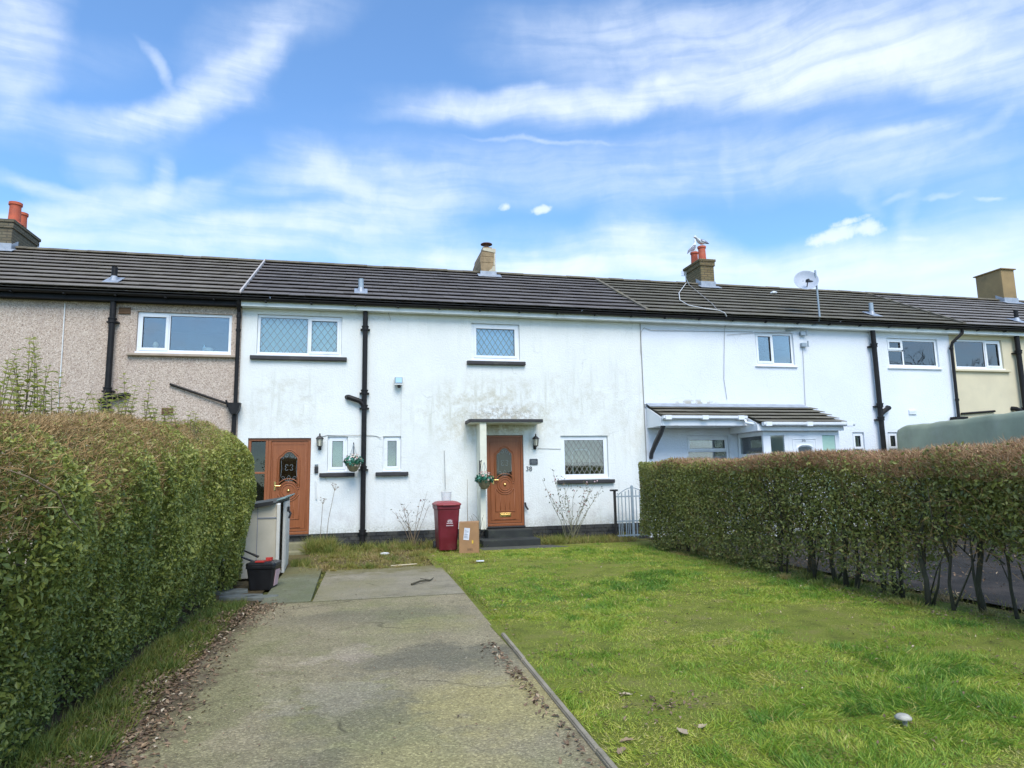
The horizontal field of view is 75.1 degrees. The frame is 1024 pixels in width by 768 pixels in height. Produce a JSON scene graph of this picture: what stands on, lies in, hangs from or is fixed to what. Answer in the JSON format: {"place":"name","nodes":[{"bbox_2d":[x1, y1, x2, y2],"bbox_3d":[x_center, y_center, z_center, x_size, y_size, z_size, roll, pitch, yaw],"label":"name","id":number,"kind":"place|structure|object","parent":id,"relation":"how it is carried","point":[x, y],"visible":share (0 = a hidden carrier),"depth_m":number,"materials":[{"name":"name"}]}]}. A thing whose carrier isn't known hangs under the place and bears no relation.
{"place":"outdoors","nodes":[
{"label":"outdoors","id":0,"kind":"place"},
{"bbox_2d":[261,567,321,603],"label":"side path","id":1,"kind":"structure","parent":0,"point":[292,586],"depth_m":9.21,"materials":[{"name":"grey concrete"}]},
{"bbox_2d":[94,593,605,767],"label":"driveway","id":2,"kind":"structure","parent":0,"point":[347,712],"depth_m":4.41,"materials":[{"name":"concrete"}]},
{"bbox_2d":[501,633,617,767],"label":"kerb edging","id":3,"kind":"object","parent":2,"relation":"on","point":[604,758],"visible":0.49,"depth_m":4.07,"materials":[{"name":"concrete"}]},
{"bbox_2d":[467,479,467,520],"bbox_3d":[-0.899,2.352,13.422,0.022,0.850,0.019,1,-8,-13],"label":"garden cane","id":4,"kind":"object","parent":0,"point":[467,499],"visible":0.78,"depth_m":13.43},
{"bbox_2d":[0,0,1023,299],"label":"sky","id":5,"kind":"structure","parent":0,"point":[864,145],"materials":[{"name":"blue"}]},
{"bbox_2d":[0,531,1023,767],"bbox_3d":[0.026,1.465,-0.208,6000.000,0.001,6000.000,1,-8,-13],"label":"ground","id":6,"kind":"structure","parent":0,"point":[989,606],"depth_m":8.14,"materials":[{"name":"green plant"}]},
{"bbox_2d":[1,579,264,767],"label":"verge","id":7,"kind":"structure","parent":6,"relation":"on","point":[243,583],"depth_m":5.52,"materials":[{"name":"soil"}]},
{"bbox_2d":[0,337,256,767],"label":"hedge","id":8,"kind":"object","parent":7,"relation":"on","point":[87,596],"visible":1,"depth_m":4.58,"materials":[{"name":"green plant"}]},
{"bbox_2d":[0,467,81,530],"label":"bleached branch","id":9,"kind":"object","parent":8,"relation":"on","point":[52,490],"visible":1,"depth_m":3.24,"materials":[{"name":"brown wood"}]},
{"bbox_2d":[215,588,247,595],"bbox_3d":[-3.777,2.793,8.927,0.458,0.055,0.316,1,-8,-13],"label":"flagstone","id":10,"kind":"object","parent":7,"relation":"on","point":[235,591],"visible":0.63,"depth_m":8.84,"materials":[{"name":"grey stone"}]},
{"bbox_2d":[214,550,258,586],"bbox_3d":[-3.866,2.601,9.400,0.535,0.496,0.440,1,-8,-13],"label":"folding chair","id":11,"kind":"object","parent":7,"relation":"on","point":[253,554],"visible":0.34,"depth_m":9.33,"materials":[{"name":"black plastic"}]},
{"bbox_2d":[219,594,262,600],"bbox_3d":[-3.462,2.725,8.486,0.527,0.055,0.250,1,-8,-13],"label":"flagstone","id":12,"kind":"object","parent":7,"relation":"on","point":[233,597],"visible":0.65,"depth_m":8.41,"materials":[{"name":"grey stone"}]},
{"bbox_2d":[244,595,277,601],"bbox_3d":[-3.177,2.712,8.429,0.406,0.055,0.211,1,-8,-13],"label":"flagstone","id":13,"kind":"object","parent":7,"relation":"on","point":[256,598],"visible":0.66,"depth_m":8.34,"materials":[{"name":"grey stone"}]},
{"bbox_2d":[246,557,281,590],"bbox_3d":[-3.445,2.627,9.236,0.406,0.419,0.355,-1,-8,-3],"label":"recycling box","id":14,"kind":"object","parent":7,"relation":"on","point":[263,574],"visible":0.98,"depth_m":9.08,"materials":[{"name":"black plastic"}]},
{"bbox_2d":[0,539,1023,767],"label":"leaf litter","id":15,"kind":"object","parent":7,"relation":"on","point":[256,608],"visible":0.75,"depth_m":4.57,"materials":[{"name":"brown plant"}]},
{"bbox_2d":[0,201,269,563],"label":"terraced house","id":16,"kind":"structure","parent":6,"relation":"on","point":[96,322],"depth_m":14.14,"materials":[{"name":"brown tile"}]},
{"bbox_2d":[126,312,234,357],"bbox_3d":[-7.032,-1.051,14.301,2.160,0.961,0.205,1,-8,-13],"label":"window","id":17,"kind":"structure","parent":16,"relation":"in","point":[140,351],"depth_m":14.24,"materials":[{"name":"white plastic"}]},
{"bbox_2d":[203,347,213,350],"bbox_3d":[-6.635,-0.741,14.553,0.230,0.075,0.224,1,-8,-13],"label":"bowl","id":18,"kind":"object","parent":16,"relation":"on","point":[208,349],"visible":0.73,"depth_m":14.47,"materials":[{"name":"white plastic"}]},
{"bbox_2d":[312,565,463,601],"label":"drive slab","id":19,"kind":"structure","parent":6,"relation":"on","point":[373,583],"depth_m":9.37,"materials":[{"name":"concrete"}]},
{"bbox_2d":[411,577,433,584],"bbox_3d":[-1.267,2.792,9.458,0.185,0.049,0.603,-2,-8,8],"label":"fallen branch","id":20,"kind":"object","parent":19,"relation":"on","point":[416,582],"visible":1,"depth_m":9.36,"materials":[{"name":"brown wood"}]},
{"bbox_2d":[236,242,649,554],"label":"terraced house","id":21,"kind":"structure","parent":6,"relation":"on","point":[490,365],"depth_m":15.41,"materials":[{"name":"white paint"}]},
{"bbox_2d":[248,438,310,536],"bbox_3d":[-5.025,2.219,14.336,1.310,2.097,0.170,1,-8,-13],"label":"door","id":22,"kind":"structure","parent":21,"relation":"in","point":[282,466],"depth_m":14.41,"materials":[{"name":"orange wood"}]},
{"bbox_2d":[250,315,346,361],"bbox_3d":[-4.744,-1.016,14.904,2.050,1.021,0.298,1,-8,-13],"label":"window","id":23,"kind":"structure","parent":21,"relation":"in","point":[297,338],"depth_m":14.95,"materials":[{"name":"white plastic"}]},
{"bbox_2d":[314,464,317,472],"bbox_3d":[-4.264,1.841,14.506,0.080,0.200,0.049,1,-8,-13],"label":"key safe","id":24,"kind":"object","parent":21,"relation":"attached to","point":[316,468],"visible":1,"depth_m":14.48,"materials":[{"name":"metal"}]},
{"bbox_2d":[316,433,323,449],"bbox_3d":[-4.197,1.260,14.533,0.170,0.376,0.194,1,-8,-13],"label":"wall lantern","id":25,"kind":"object","parent":21,"relation":"attached to","point":[319,439],"depth_m":14.48,"materials":[{"name":"metal"}]},
{"bbox_2d":[319,437,354,476],"bbox_3d":[-3.864,1.613,14.747,0.750,0.881,0.340,1,-8,-13],"label":"window","id":26,"kind":"structure","parent":21,"relation":"in","point":[337,446],"depth_m":14.72,"materials":[{"name":"white plastic"}]},
{"bbox_2d":[375,437,407,475],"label":"window","id":27,"kind":"structure","parent":21,"relation":"in","point":[391,445],"depth_m":14.98,"materials":[{"name":"white plastic"}]},
{"bbox_2d":[394,377,402,387],"bbox_3d":[-2.576,-0.030,15.112,0.180,0.240,0.170,1,-8,-13],"label":"security light","id":28,"kind":"object","parent":21,"relation":"attached to","point":[398,382],"visible":1,"depth_m":15.05,"materials":[{"name":"grey plastic"}]},
{"bbox_2d":[467,324,525,365],"bbox_3d":[-0.392,-0.935,15.879,1.410,1.001,0.240,1,-8,-13],"label":"window","id":29,"kind":"structure","parent":21,"relation":"in","point":[492,344],"depth_m":15.94,"materials":[{"name":"white plastic"}]},
{"bbox_2d":[486,435,525,527],"bbox_3d":[-0.155,2.252,15.469,0.890,2.117,0.170,1,-8,-13],"label":"door","id":30,"kind":"structure","parent":21,"relation":"in","point":[505,496],"depth_m":15.49,"materials":[{"name":"orange wood"}]},
{"bbox_2d":[529,459,537,464],"bbox_3d":[0.508,1.828,15.636,0.200,0.140,0.024,1,-8,-13],"label":"name plaque","id":31,"kind":"object","parent":21,"relation":"attached to","point":[533,461],"visible":1,"depth_m":15.63,"materials":[{"name":"metal"}]},
{"bbox_2d":[532,434,538,449],"bbox_3d":[0.554,1.353,15.630,0.170,0.376,0.194,1,-8,-13],"label":"wall lantern","id":32,"kind":"object","parent":21,"relation":"attached to","point":[535,438],"depth_m":15.57,"materials":[{"name":"metal"}]},
{"bbox_2d":[572,449,590,473],"bbox_3d":[1.699,1.965,16.302,0.468,0.734,0.028,1,-8,-13],"label":"tubular frame","id":33,"kind":"object","parent":21,"relation":"in","point":[589,459],"visible":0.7,"depth_m":16.32,"materials":[{"name":"white plastic"}]},
{"bbox_2d":[565,468,602,473],"bbox_3d":[1.581,2.645,16.611,1.550,1.080,0.600,1,-8,-13],"label":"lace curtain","id":34,"kind":"object","parent":21,"relation":"in","point":[584,470],"visible":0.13,"depth_m":16.43,"materials":[{"name":"white fabric"}]},
{"bbox_2d":[557,436,614,483],"bbox_3d":[1.693,1.841,16.179,1.430,1.135,0.660,1,-8,-13],"label":"window","id":35,"kind":"structure","parent":21,"relation":"in","point":[568,443],"depth_m":16.06,"materials":[{"name":"white plastic"}]},
{"bbox_3d":[-0.691,1.857,14.689,0.024,0.356,0.243,1,-8,-13],"label":"basket bracket","id":36,"kind":"object","parent":21,"relation":"attached to","visible":0},
{"bbox_2d":[475,463,493,488],"bbox_3d":[-0.607,2.005,14.584,0.448,0.591,0.419,1,-8,-13],"label":"hanging basket","id":37,"kind":"object","parent":36,"relation":"hanging from","point":[482,481],"visible":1,"depth_m":14.47,"materials":[{"name":"wicker"}]},
{"bbox_2d":[280,539,637,573],"bbox_3d":[-1.240,3.363,13.118,8.800,0.033,3.700,1,-8,-13],"label":"garden bed","id":38,"kind":"object","parent":6,"relation":"on","point":[307,555],"visible":0.07,"depth_m":12.60,"materials":[{"name":"soil"}]},
{"bbox_2d":[223,493,294,578],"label":"garden store","id":39,"kind":"structure","parent":38,"relation":"on","point":[267,534],"depth_m":10.21,"materials":[{"name":"beige plastic"}]},
{"bbox_2d":[281,500,289,572],"bbox_3d":[-3.843,2.557,11.326,0.050,1.120,1.250,1,-8,-16],"label":"door","id":40,"kind":"structure","parent":39,"relation":"in","point":[286,521],"depth_m":10.81,"materials":[{"name":"plastic"}]},
{"bbox_2d":[320,497,324,538],"bbox_3d":[-4.030,2.973,14.142,0.078,1.135,0.139,-9,-11,44],"label":"dry stalk","id":41,"kind":"object","parent":38,"relation":"on","point":[321,517],"visible":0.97,"depth_m":14.16,"materials":[{"name":"brown plant"}]},
{"bbox_2d":[326,484,338,539],"bbox_3d":[-3.840,2.828,14.191,0.264,1.430,0.066,2,-9,-21],"label":"dry stalk","id":42,"kind":"object","parent":38,"relation":"on","point":[330,508],"visible":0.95,"depth_m":14.19,"materials":[{"name":"brown plant"}]},
{"bbox_2d":[391,497,429,546],"bbox_3d":[-2.204,2.946,14.456,0.890,1.217,0.356,1,-8,-13],"label":"bare shrub","id":43,"kind":"object","parent":38,"relation":"on","point":[413,542],"visible":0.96,"depth_m":14.44,"materials":[{"name":"brown plant"}]},
{"bbox_2d":[543,468,602,538],"bbox_3d":[1.379,2.745,15.108,1.445,1.672,0.416,1,-8,-13],"label":"rose bush","id":44,"kind":"object","parent":38,"relation":"on","point":[571,525],"visible":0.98,"depth_m":15.12,"materials":[{"name":"brown plant"}]},
{"bbox_2d":[610,485,648,540],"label":"metal gate","id":45,"kind":"structure","parent":38,"relation":"on","point":[633,521],"depth_m":15.31,"materials":[{"name":"metal"}]},
{"bbox_2d":[582,245,967,536],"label":"terraced house","id":46,"kind":"structure","parent":6,"relation":"on","point":[748,374],"depth_m":17.72,"materials":[{"name":"paint"}]},
{"bbox_2d":[687,239,695,253],"bbox_3d":[5.875,-4.449,21.674,0.637,0.377,0.196,-33,5,-24],"label":"gull","id":47,"kind":"object","parent":46,"relation":"on","point":[692,247],"visible":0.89,"depth_m":21.61,"materials":[{"name":"white"}]},
{"bbox_2d":[693,236,708,244],"bbox_3d":[6.033,-4.552,21.215,0.637,0.377,0.196,-8,-4,-29],"label":"gull","id":48,"kind":"object","parent":46,"relation":"on","point":[700,241],"visible":1,"depth_m":21.13,"materials":[{"name":"white"}]},
{"bbox_2d":[679,283,726,316],"bbox_3d":[4.986,-2.431,18.802,0.933,1.962,3.667,-1,-8,0],"label":"roof cable","id":49,"kind":"object","parent":46,"relation":"attached to","point":[699,307],"visible":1,"depth_m":17.29,"materials":[{"name":"white plastic"}]},
{"bbox_2d":[686,436,728,458],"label":"window","id":50,"kind":"structure","parent":46,"relation":"in","point":[688,438],"depth_m":16.76,"materials":[{"name":"white plastic"}]},
{"bbox_2d":[754,332,797,367],"bbox_3d":[6.924,-0.893,17.574,1.250,0.926,0.165,1,-8,-13],"label":"window","id":51,"kind":"structure","parent":46,"relation":"in","point":[770,363],"depth_m":17.56,"materials":[{"name":"white plastic"}]},
{"bbox_2d":[786,270,820,346],"bbox_3d":[7.745,-2.042,17.703,0.925,2.104,0.384,1,-8,-13],"label":"satellite dish","id":52,"kind":"object","parent":46,"relation":"attached to","point":[806,279],"visible":1,"depth_m":17.82,"materials":[{"name":"metal"}]},
{"bbox_2d":[788,435,826,530],"bbox_3d":[7.078,2.364,15.965,0.860,2.260,0.082,1,-8,-13],"label":"door","id":53,"kind":"structure","parent":46,"relation":"in","point":[796,442],"depth_m":16.07,"materials":[{"name":"white plastic"}]},
{"bbox_2d":[852,433,863,450],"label":"window","id":54,"kind":"structure","parent":46,"relation":"in","point":[857,437],"depth_m":17.79,"materials":[{"name":"white plastic"}]},
{"bbox_2d":[888,432,897,450],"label":"window","id":55,"kind":"structure","parent":46,"relation":"in","point":[892,437],"depth_m":18.03,"materials":[{"name":"white plastic"}]},
{"bbox_2d":[886,338,942,369],"bbox_3d":[11.161,-0.830,18.555,1.790,0.866,0.165,1,-8,-13],"label":"window","id":56,"kind":"structure","parent":46,"relation":"in","point":[902,353],"depth_m":18.59,"materials":[{"name":"white plastic"}]},
{"bbox_2d":[638,435,1023,618],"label":"hedge","id":57,"kind":"object","parent":6,"relation":"on","point":[974,474],"visible":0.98,"depth_m":8.27,"materials":[{"name":"green plant"}]},
{"bbox_2d":[647,528,1023,609],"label":"neighbour drive","id":58,"kind":"structure","parent":6,"relation":"on","point":[994,581],"depth_m":9.48,"materials":[{"name":"asphalt"}]},
{"bbox_2d":[896,411,1023,535],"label":"tarpaulin cover","id":59,"kind":"object","parent":58,"relation":"on","point":[986,429],"visible":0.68,"depth_m":14.97,"materials":[{"name":"plastic"}]},
{"bbox_2d":[841,268,1023,417],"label":"terraced house","id":60,"kind":"structure","parent":6,"relation":"on","point":[988,347],"depth_m":19.22,"materials":[{"name":"paint"}]},
{"bbox_2d":[954,339,1010,372],"bbox_3d":[13.353,-0.805,19.042,1.960,0.936,0.195,1,-8,-13],"label":"window","id":61,"kind":"structure","parent":60,"relation":"in","point":[970,355],"depth_m":19.09,"materials":[{"name":"white plastic"}]},
{"bbox_2d":[480,543,580,549],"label":"doorstep pavement","id":62,"kind":"structure","parent":0,"point":[516,547],"depth_m":14.06,"materials":[{"name":"grey concrete"}]},
{"bbox_2d":[424,541,1023,767],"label":"lawn","id":63,"kind":"structure","parent":0,"point":[811,624],"depth_m":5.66,"materials":[{"name":"plant"}]},
{"bbox_2d":[432,501,460,550],"bbox_3d":[-1.338,2.901,13.577,0.541,1.018,0.672,1,-8,-13],"label":"wheelie bin","id":64,"kind":"object","parent":63,"relation":"on","point":[446,517],"visible":0.93,"depth_m":13.36,"materials":[{"name":"red plastic"}]},
{"bbox_2d":[459,521,479,552],"bbox_3d":[-0.850,3.043,13.274,0.392,0.614,0.345,-1,-8,-1],"label":"cardboard box","id":65,"kind":"object","parent":63,"relation":"on","point":[468,536],"visible":0.99,"depth_m":13.11,"materials":[{"name":"cardboard"}]},
{"bbox_2d":[616,747,625,753],"bbox_3d":[0.569,1.918,3.485,0.049,0.012,0.098,-7,-10,38],"label":"dead leaf","id":66,"kind":"object","parent":63,"relation":"on","point":[619,751],"visible":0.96,"depth_m":3.49,"materials":[{"name":"brown plant"}]},
{"bbox_2d":[619,737,632,741],"bbox_3d":[0.622,1.934,3.618,0.090,0.014,0.045,1,-8,-13],"label":"dead leaf","id":67,"kind":"object","parent":63,"relation":"on","point":[627,739],"visible":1,"depth_m":3.63,"materials":[{"name":"brown plant"}]},
{"bbox_2d":[677,727,687,733],"bbox_3d":[0.955,1.946,3.735,0.055,0.013,0.110,1,-8,-13],"label":"dead leaf","id":68,"kind":"object","parent":63,"relation":"on","point":[683,730],"visible":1,"depth_m":3.74,"materials":[{"name":"beige plant"}]},
{"bbox_2d":[894,713,911,726],"bbox_3d":[2.248,1.936,3.821,0.092,0.082,0.092,1,-8,-13],"label":"mushroom","id":69,"kind":"object","parent":63,"relation":"on","point":[905,718],"visible":0.94,"depth_m":3.81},
{"bbox_3d":[-3.468,1.463,14.565,0.024,0.356,0.403,1,-8,-13],"label":"basket bracket","id":70,"kind":"object","parent":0,"visible":0},
{"bbox_2d":[343,444,363,471],"bbox_3d":[-3.422,1.597,14.364,0.445,0.591,0.412,1,-8,-13],"label":"hanging basket","id":71,"kind":"object","parent":70,"relation":"hanging from","point":[352,464],"visible":1,"depth_m":14.25,"materials":[{"name":"wicker"}]}
]}

